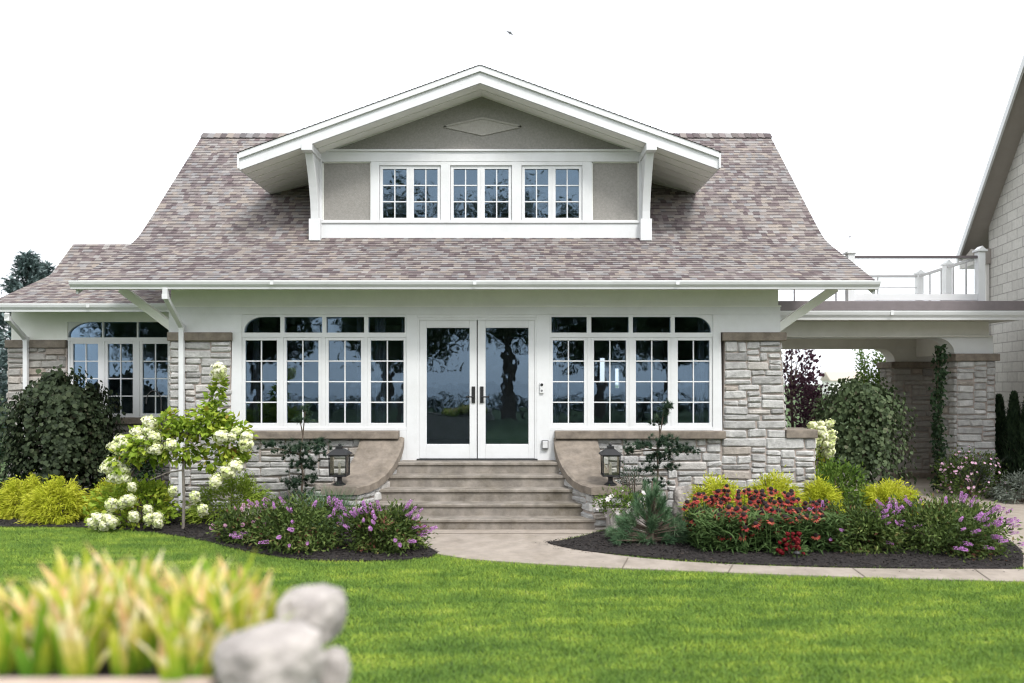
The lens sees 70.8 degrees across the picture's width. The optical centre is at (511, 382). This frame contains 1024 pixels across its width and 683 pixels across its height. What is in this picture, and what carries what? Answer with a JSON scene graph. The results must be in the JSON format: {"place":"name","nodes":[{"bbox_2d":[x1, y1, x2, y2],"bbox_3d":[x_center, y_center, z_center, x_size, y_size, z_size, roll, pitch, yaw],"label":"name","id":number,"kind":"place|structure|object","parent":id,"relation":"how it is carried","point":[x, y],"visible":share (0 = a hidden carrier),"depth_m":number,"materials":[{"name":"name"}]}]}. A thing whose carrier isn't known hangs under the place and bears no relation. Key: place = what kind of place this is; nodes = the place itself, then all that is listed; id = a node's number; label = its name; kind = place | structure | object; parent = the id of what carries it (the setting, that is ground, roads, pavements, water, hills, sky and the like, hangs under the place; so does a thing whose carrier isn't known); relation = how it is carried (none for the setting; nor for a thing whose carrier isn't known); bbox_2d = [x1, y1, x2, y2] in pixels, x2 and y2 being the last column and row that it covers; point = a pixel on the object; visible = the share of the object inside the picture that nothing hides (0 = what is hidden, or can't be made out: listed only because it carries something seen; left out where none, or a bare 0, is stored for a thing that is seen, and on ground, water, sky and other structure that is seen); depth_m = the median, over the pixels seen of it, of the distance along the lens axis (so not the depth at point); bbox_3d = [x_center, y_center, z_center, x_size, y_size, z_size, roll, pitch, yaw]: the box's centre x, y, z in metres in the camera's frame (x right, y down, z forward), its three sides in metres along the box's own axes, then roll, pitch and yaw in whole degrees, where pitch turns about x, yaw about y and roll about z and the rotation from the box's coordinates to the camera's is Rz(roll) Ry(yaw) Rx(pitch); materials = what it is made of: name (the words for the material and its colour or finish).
{"place":"outdoors","nodes":[
{"label":"outdoors","id":0,"kind":"place"},
{"bbox_2d":[0,385,1023,682],"bbox_3d":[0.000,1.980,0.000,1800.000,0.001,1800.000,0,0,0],"label":"lawn","id":1,"kind":"structure","parent":0,"point":[786,613],"depth_m":5.76,"materials":[{"name":"green plant"}]},
{"bbox_2d":[0,329,10,453],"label":"spruce","id":2,"kind":"object","parent":1,"relation":"on","point":[3,374],"visible":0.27,"depth_m":19.23,"materials":[{"name":"green plant"}]},
{"bbox_2d":[0,249,47,427],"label":"spruce","id":3,"kind":"object","parent":1,"relation":"on","point":[28,269],"visible":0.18,"depth_m":20.71,"materials":[{"name":"green plant"}]},
{"bbox_2d":[0,258,55,406],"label":"spruce","id":4,"kind":"object","parent":1,"relation":"on","point":[48,266],"visible":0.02,"depth_m":22.43,"materials":[{"name":"green plant"}]},
{"bbox_2d":[0,654,317,682],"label":"stone planter","id":5,"kind":"object","parent":1,"relation":"on","point":[104,675],"visible":0.11,"depth_m":2.00,"materials":[{"name":"grey stone"}]},
{"bbox_2d":[0,542,295,681],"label":"iris clump","id":6,"kind":"object","parent":5,"relation":"in","point":[85,621],"visible":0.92,"depth_m":2.13,"materials":[{"name":"green plant"}]},
{"bbox_2d":[211,619,326,682],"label":"planter boulder","id":7,"kind":"object","parent":5,"relation":"on","point":[278,651],"visible":1,"depth_m":1.88,"materials":[{"name":"white stone"}]},
{"bbox_2d":[275,583,346,645],"bbox_3d":[-0.648,0.746,2.319,0.204,0.193,0.248,0,0,12],"label":"planter boulder","id":8,"kind":"object","parent":5,"relation":"on","point":[322,607],"visible":0.71,"depth_m":2.25,"materials":[{"name":"white stone"}]},
{"bbox_2d":[318,646,350,682],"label":"planter boulder","id":9,"kind":"object","parent":5,"relation":"on","point":[337,667],"visible":0.73,"depth_m":2.17,"materials":[{"name":"white stone"}]},
{"bbox_2d":[0,498,437,562],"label":"mulch bed","id":10,"kind":"object","parent":1,"relation":"on","point":[333,558],"visible":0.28,"depth_m":8.52,"materials":[{"name":"black soil"}]},
{"bbox_2d":[0,402,39,503],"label":"dark shrub","id":11,"kind":"object","parent":10,"relation":"on","point":[23,473],"visible":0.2,"depth_m":11.17,"materials":[{"name":"green plant"}]},
{"bbox_2d":[0,470,42,519],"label":"golden shrub","id":12,"kind":"object","parent":10,"relation":"on","point":[11,495],"visible":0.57,"depth_m":10.35,"materials":[{"name":"yellow plant"}]},
{"bbox_2d":[15,474,97,525],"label":"golden shrub","id":13,"kind":"object","parent":10,"relation":"on","point":[40,505],"visible":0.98,"depth_m":10.01,"materials":[{"name":"yellow plant"}]},
{"bbox_2d":[0,364,125,503],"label":"shrub","id":14,"kind":"object","parent":10,"relation":"on","point":[62,407],"visible":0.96,"depth_m":11.14,"materials":[{"name":"green plant"}]},
{"bbox_2d":[86,477,141,512],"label":"golden shrub","id":15,"kind":"object","parent":10,"relation":"on","point":[96,508],"visible":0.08,"depth_m":10.84,"materials":[{"name":"green plant"}]},
{"bbox_2d":[82,439,164,499],"bbox_3d":[-6.456,1.435,11.887,1.403,1.172,1.006,0,0,0],"label":"dark shrub","id":16,"kind":"object","parent":10,"relation":"on","point":[150,469],"visible":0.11,"depth_m":11.83,"materials":[{"name":"green plant"}]},
{"bbox_2d":[82,473,208,531],"bbox_3d":[-4.952,1.628,9.835,1.957,0.805,1.043,0,0,0],"label":"hydrangea shrub","id":17,"kind":"object","parent":10,"relation":"on","point":[108,518],"visible":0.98,"depth_m":9.64,"materials":[{"name":"white plant"}]},
{"bbox_2d":[146,390,161,480],"bbox_3d":[-5.349,1.044,10.750,0.240,1.873,0.018,0,0,0],"label":"shepherd hook","id":18,"kind":"object","parent":10,"relation":"on","point":[161,410],"visible":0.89,"depth_m":10.74,"materials":[{"name":"black metal"}]},
{"bbox_2d":[98,361,258,528],"bbox_3d":[-4.412,0.870,9.640,2.023,2.322,0.868,0,0,-8],"label":"hydrangea tree","id":19,"kind":"object","parent":10,"relation":"on","point":[143,443],"visible":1,"depth_m":9.48,"materials":[{"name":"green plant"}]},
{"bbox_2d":[180,466,275,524],"bbox_3d":[-3.939,1.602,10.192,1.408,0.898,1.232,0,0,0],"label":"juniper shrub","id":20,"kind":"object","parent":10,"relation":"on","point":[245,487],"visible":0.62,"depth_m":10.07,"materials":[{"name":"green plant"}]},
{"bbox_2d":[206,502,269,545],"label":"butterfly bush","id":21,"kind":"object","parent":10,"relation":"on","point":[235,514],"visible":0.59,"depth_m":8.74,"materials":[{"name":"green plant"}]},
{"bbox_2d":[226,489,356,554],"bbox_3d":[-2.568,1.630,8.533,1.624,0.770,1.239,0,0,0],"label":"butterfly bush","id":22,"kind":"object","parent":10,"relation":"on","point":[287,527],"visible":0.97,"depth_m":8.34,"materials":[{"name":"green plant"}]},
{"bbox_2d":[255,403,332,501],"bbox_3d":[-3.020,1.187,10.281,1.202,1.834,0.628,0,0,24],"label":"sculpted pine","id":23,"kind":"object","parent":10,"relation":"on","point":[299,447],"visible":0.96,"depth_m":10.27,"materials":[{"name":"green plant"}]},
{"bbox_2d":[276,483,369,532],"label":"bush","id":24,"kind":"object","parent":10,"relation":"on","point":[336,496],"visible":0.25,"depth_m":9.39,"materials":[{"name":"plant"}]},
{"bbox_2d":[334,495,437,555],"bbox_3d":[-1.485,1.653,8.385,1.156,0.721,0.946,0,0,-19],"label":"butterfly bush","id":25,"kind":"object","parent":10,"relation":"on","point":[398,528],"visible":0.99,"depth_m":8.28,"materials":[{"name":"green plant"}]},
{"bbox_2d":[0,65,880,530],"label":"house","id":26,"kind":"structure","parent":1,"relation":"on","point":[416,295],"depth_m":11.50,"materials":[{"name":"grey stone"}]},
{"bbox_2d":[68,322,169,416],"bbox_3d":[-6.448,-0.224,12.435,2.397,1.653,0.090,0,0,0],"label":"window","id":27,"kind":"structure","parent":26,"relation":"in","point":[103,342],"depth_m":12.40,"materials":[{"name":"white paint"}]},
{"bbox_2d":[242,315,406,426],"bbox_3d":[-2.845,-0.182,10.965,2.496,1.708,0.110,0,0,0],"label":"window","id":28,"kind":"structure","parent":26,"relation":"in","point":[282,338],"depth_m":10.92,"materials":[{"name":"white paint"}]},
{"bbox_2d":[326,443,352,485],"bbox_3d":[-2.330,1.095,9.724,0.290,0.565,0.290,0,0,0],"label":"post lantern","id":29,"kind":"object","parent":26,"relation":"on","point":[339,450],"visible":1,"depth_m":9.68,"materials":[{"name":"black metal"}]},
{"bbox_2d":[380,166,440,219],"bbox_3d":[-1.707,-3.166,12.094,1.027,0.946,0.072,0,0,0],"label":"dormer window","id":30,"kind":"structure","parent":26,"relation":"in","point":[410,185],"depth_m":12.07,"materials":[{"name":"white paint"}]},
{"bbox_2d":[419,320,476,457],"bbox_3d":[-0.970,0.095,10.911,0.869,2.098,0.118,0,0,0],"label":"door leaf","id":31,"kind":"structure","parent":26,"relation":"in","point":[426,450],"depth_m":10.92,"materials":[{"name":"white paint"}]},
{"bbox_2d":[451,166,511,219],"bbox_3d":[-0.518,-3.166,12.094,1.030,0.946,0.072,0,0,0],"label":"dormer window","id":32,"kind":"structure","parent":26,"relation":"in","point":[480,185],"depth_m":12.07,"materials":[{"name":"white paint"}]},
{"bbox_2d":[478,320,534,457],"bbox_3d":[-0.086,0.095,10.911,0.869,2.098,0.118,0,0,0],"label":"door leaf","id":33,"kind":"structure","parent":26,"relation":"in","point":[485,450],"depth_m":10.92,"materials":[{"name":"white paint"}]},
{"bbox_2d":[540,382,543,393],"bbox_3d":[0.450,0.076,10.883,0.064,0.170,0.033,0,0,0],"label":"doorbell","id":34,"kind":"object","parent":26,"relation":"attached to","point":[541,387],"visible":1,"depth_m":10.87,"materials":[{"name":"white paint"}]},
{"bbox_2d":[542,440,547,448],"bbox_3d":[0.500,0.931,10.870,0.100,0.140,0.057,0,0,0],"label":"outlet box","id":35,"kind":"object","parent":26,"relation":"attached to","point":[544,444],"visible":1,"depth_m":10.84,"materials":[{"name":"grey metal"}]},
{"bbox_2d":[522,166,581,219],"bbox_3d":[0.669,-3.166,12.094,1.017,0.946,0.072,0,0,0],"label":"dormer window","id":36,"kind":"structure","parent":26,"relation":"in","point":[551,185],"depth_m":12.07,"materials":[{"name":"white paint"}]},
{"bbox_2d":[598,443,622,485],"bbox_3d":[1.330,1.095,9.724,0.290,0.565,0.290,0,0,0],"label":"post lantern","id":37,"kind":"object","parent":26,"relation":"on","point":[609,451],"visible":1,"depth_m":9.66,"materials":[{"name":"black metal"}]},
{"bbox_2d":[550,315,712,426],"bbox_3d":[1.808,-0.182,10.965,2.471,1.708,0.110,0,0,0],"label":"window","id":38,"kind":"structure","parent":26,"relation":"in","point":[672,338],"depth_m":10.92,"materials":[{"name":"white paint"}]},
{"bbox_2d":[420,529,1023,582],"bbox_3d":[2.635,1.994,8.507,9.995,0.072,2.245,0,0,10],"label":"walkway","id":39,"kind":"structure","parent":1,"relation":"on","point":[516,548],"depth_m":7.94,"materials":[{"name":"concrete"}]},
{"bbox_2d":[548,497,1022,568],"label":"mulch bed","id":40,"kind":"object","parent":1,"relation":"on","point":[623,552],"visible":0.23,"depth_m":8.03,"materials":[{"name":"black soil"}]},
{"bbox_2d":[0,495,1023,571],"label":"mulch bits","id":41,"kind":"object","parent":40,"relation":"on","point":[629,551],"visible":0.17,"depth_m":8.21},
{"bbox_2d":[605,506,647,532],"bbox_3d":[1.504,1.791,9.510,0.537,0.337,0.360,0,0,0],"label":"stone trough","id":42,"kind":"object","parent":40,"relation":"on","point":[609,522],"visible":0.25,"depth_m":9.33,"materials":[{"name":"grey stone"}]},
{"bbox_2d":[592,484,645,517],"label":"trough flowers","id":43,"kind":"object","parent":42,"relation":"in","point":[628,498],"visible":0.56,"depth_m":9.36,"materials":[{"name":"white plant"}]},
{"bbox_2d":[615,460,648,503],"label":"juniper sprig","id":44,"kind":"object","parent":40,"relation":"on","point":[631,478],"visible":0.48,"depth_m":9.97,"materials":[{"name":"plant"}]},
{"bbox_2d":[603,476,691,545],"bbox_3d":[1.700,1.589,8.761,1.183,0.922,0.990,0,0,0],"label":"mugo pine","id":45,"kind":"object","parent":40,"relation":"on","point":[624,531],"visible":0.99,"depth_m":8.73,"materials":[{"name":"green plant"}]},
{"bbox_2d":[620,399,700,487],"bbox_3d":[2.097,1.181,10.182,1.206,1.945,0.730,0,0,0],"label":"sculpted pine","id":46,"kind":"object","parent":40,"relation":"on","point":[663,441],"visible":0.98,"depth_m":10.13,"materials":[{"name":"green plant"}]},
{"bbox_2d":[672,485,698,517],"bbox_3d":[2.546,1.755,10.409,0.456,0.585,0.336,0,0,25],"label":"boulder","id":47,"kind":"object","parent":40,"relation":"on","point":[678,494],"visible":0.38,"depth_m":10.33,"materials":[{"name":"grey stone"}]},
{"bbox_2d":[679,472,753,523],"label":"golden shrub","id":48,"kind":"object","parent":40,"relation":"on","point":[708,488],"visible":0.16,"depth_m":9.56,"materials":[{"name":"yellow plant"}]},
{"bbox_2d":[674,484,854,555],"bbox_3d":[2.967,1.639,8.616,2.044,0.756,1.136,0,0,0],"label":"coneflower clump","id":49,"kind":"object","parent":40,"relation":"on","point":[717,526],"visible":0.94,"depth_m":8.34,"materials":[{"name":"red plant"}]},
{"bbox_2d":[742,464,804,508],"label":"golden shrub","id":50,"kind":"object","parent":40,"relation":"on","point":[775,481],"visible":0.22,"depth_m":9.71,"materials":[{"name":"yellow plant"}]},
{"bbox_2d":[772,529,809,557],"bbox_3d":[3.138,1.821,8.127,0.415,0.356,0.368,0,0,13],"label":"celosia","id":51,"kind":"object","parent":40,"relation":"on","point":[787,549],"visible":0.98,"depth_m":8.07,"materials":[{"name":"red plant"}]},
{"bbox_2d":[793,551,800,562],"bbox_3d":[3.084,1.900,7.790,0.080,0.160,0.076,0,0,0],"label":"path light","id":52,"kind":"object","parent":40,"relation":"on","point":[797,553],"visible":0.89,"depth_m":7.78,"materials":[{"name":"black metal"}]},
{"bbox_2d":[806,418,838,488],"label":"white hydrangea","id":53,"kind":"object","parent":40,"relation":"on","point":[827,437],"visible":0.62,"depth_m":11.13,"materials":[{"name":"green plant"}]},
{"bbox_2d":[799,474,845,512],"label":"golden shrub","id":54,"kind":"object","parent":40,"relation":"on","point":[817,489],"visible":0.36,"depth_m":9.99,"materials":[{"name":"yellow plant"}]},
{"bbox_2d":[814,453,873,509],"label":"bright shrub","id":55,"kind":"object","parent":40,"relation":"on","point":[830,468],"visible":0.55,"depth_m":10.57,"materials":[{"name":"green plant"}]},
{"bbox_2d":[808,374,919,492],"bbox_3d":[5.774,0.937,11.899,1.792,2.192,1.475,0,0,0],"label":"weeping tree","id":56,"kind":"object","parent":40,"relation":"on","point":[874,418],"visible":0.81,"depth_m":11.52,"materials":[{"name":"green plant"}]},
{"bbox_2d":[808,492,921,555],"bbox_3d":[4.093,1.648,8.529,1.256,0.724,0.992,0,0,0],"label":"butterfly bush","id":57,"kind":"object","parent":40,"relation":"on","point":[865,526],"visible":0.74,"depth_m":8.28,"materials":[{"name":"green plant"}]},
{"bbox_2d":[857,477,923,516],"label":"golden shrub","id":58,"kind":"object","parent":40,"relation":"on","point":[886,490],"visible":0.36,"depth_m":10.40,"materials":[{"name":"yellow plant"}]},
{"bbox_2d":[861,488,1023,562],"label":"butterfly bush","id":59,"kind":"object","parent":40,"relation":"on","point":[955,527],"visible":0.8,"depth_m":8.25,"materials":[{"name":"green plant"}]},
{"bbox_2d":[782,349,828,427],"bbox_3d":[6.567,0.301,17.061,1.690,3.559,1.829,0,0,40],"label":"plum tree","id":60,"kind":"object","parent":1,"relation":"on","point":[794,388],"visible":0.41,"depth_m":16.87,"materials":[{"name":"purple plant"}]},
{"bbox_2d":[794,381,841,452],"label":"plum shrub","id":61,"kind":"object","parent":1,"relation":"on","point":[806,412],"visible":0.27,"depth_m":15.95,"materials":[{"name":"purple plant"}]},
{"bbox_2d":[852,349,877,456],"bbox_3d":[8.621,0.365,17.501,0.785,3.431,0.810,0,0,0],"label":"columnar tree","id":62,"kind":"object","parent":1,"relation":"on","point":[863,366],"visible":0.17,"depth_m":17.49,"materials":[{"name":"green plant"}]},
{"bbox_2d":[866,349,885,455],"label":"columnar tree","id":63,"kind":"object","parent":1,"relation":"on","point":[875,361],"visible":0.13,"depth_m":17.47,"materials":[{"name":"green plant"}]},
{"bbox_2d":[956,55,1023,476],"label":"neighbour house","id":64,"kind":"structure","parent":1,"relation":"on","point":[995,225],"depth_m":14.43,"materials":[{"name":"beige"}]},
{"bbox_2d":[995,393,1009,482],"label":"arborvitae","id":65,"kind":"object","parent":1,"relation":"on","point":[1000,412],"visible":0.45,"depth_m":13.31,"materials":[{"name":"green plant"}]},
{"bbox_2d":[1001,390,1021,492],"bbox_3d":[8.994,1.076,12.899,0.442,1.908,0.441,0,0,-35],"label":"arborvitae","id":66,"kind":"object","parent":1,"relation":"on","point":[1012,420],"visible":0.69,"depth_m":12.85,"materials":[{"name":"green plant"}]},
{"bbox_2d":[1013,397,1023,491],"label":"arborvitae","id":67,"kind":"object","parent":1,"relation":"on","point":[1019,461],"visible":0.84,"depth_m":12.41,"materials":[{"name":"green plant"}]},
{"bbox_2d":[0,0,1023,384],"label":"sky","id":68,"kind":"structure","parent":0,"point":[885,117],"materials":[{"name":"white"}]},
{"bbox_2d":[819,371,860,393],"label":"house","id":69,"kind":"structure","parent":0,"point":[831,377],"depth_m":129.15,"materials":[{"name":"beige paint"}]},
{"bbox_2d":[837,472,1023,568],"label":"driveway","id":70,"kind":"structure","parent":0,"point":[1017,512],"depth_m":11.84,"materials":[{"name":"concrete"}]},
{"bbox_2d":[778,236,1023,490],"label":"carport","id":71,"kind":"object","parent":70,"relation":"on","point":[904,334],"visible":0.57,"depth_m":13.00,"materials":[{"name":"white wood"}]},
{"bbox_2d":[927,344,951,492],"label":"climbing vine","id":72,"kind":"object","parent":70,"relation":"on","point":[938,431],"visible":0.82,"depth_m":12.87,"materials":[{"name":"green plant"}]},
{"bbox_2d":[930,451,999,493],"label":"grass tuft","id":73,"kind":"object","parent":70,"relation":"on","point":[974,482],"visible":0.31,"depth_m":12.66,"materials":[{"name":"plant"}]},
{"bbox_2d":[929,444,1015,498],"bbox_3d":[7.874,1.532,12.387,1.382,0.946,1.020,0,0,0],"label":"petunia bush","id":74,"kind":"object","parent":70,"relation":"on","point":[959,465],"visible":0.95,"depth_m":12.29,"materials":[{"name":"green plant"}]},
{"bbox_2d":[985,468,1023,503],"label":"silver mound","id":75,"kind":"object","parent":70,"relation":"on","point":[1019,481],"visible":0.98,"depth_m":11.91,"materials":[{"name":"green plant"}]}
]}

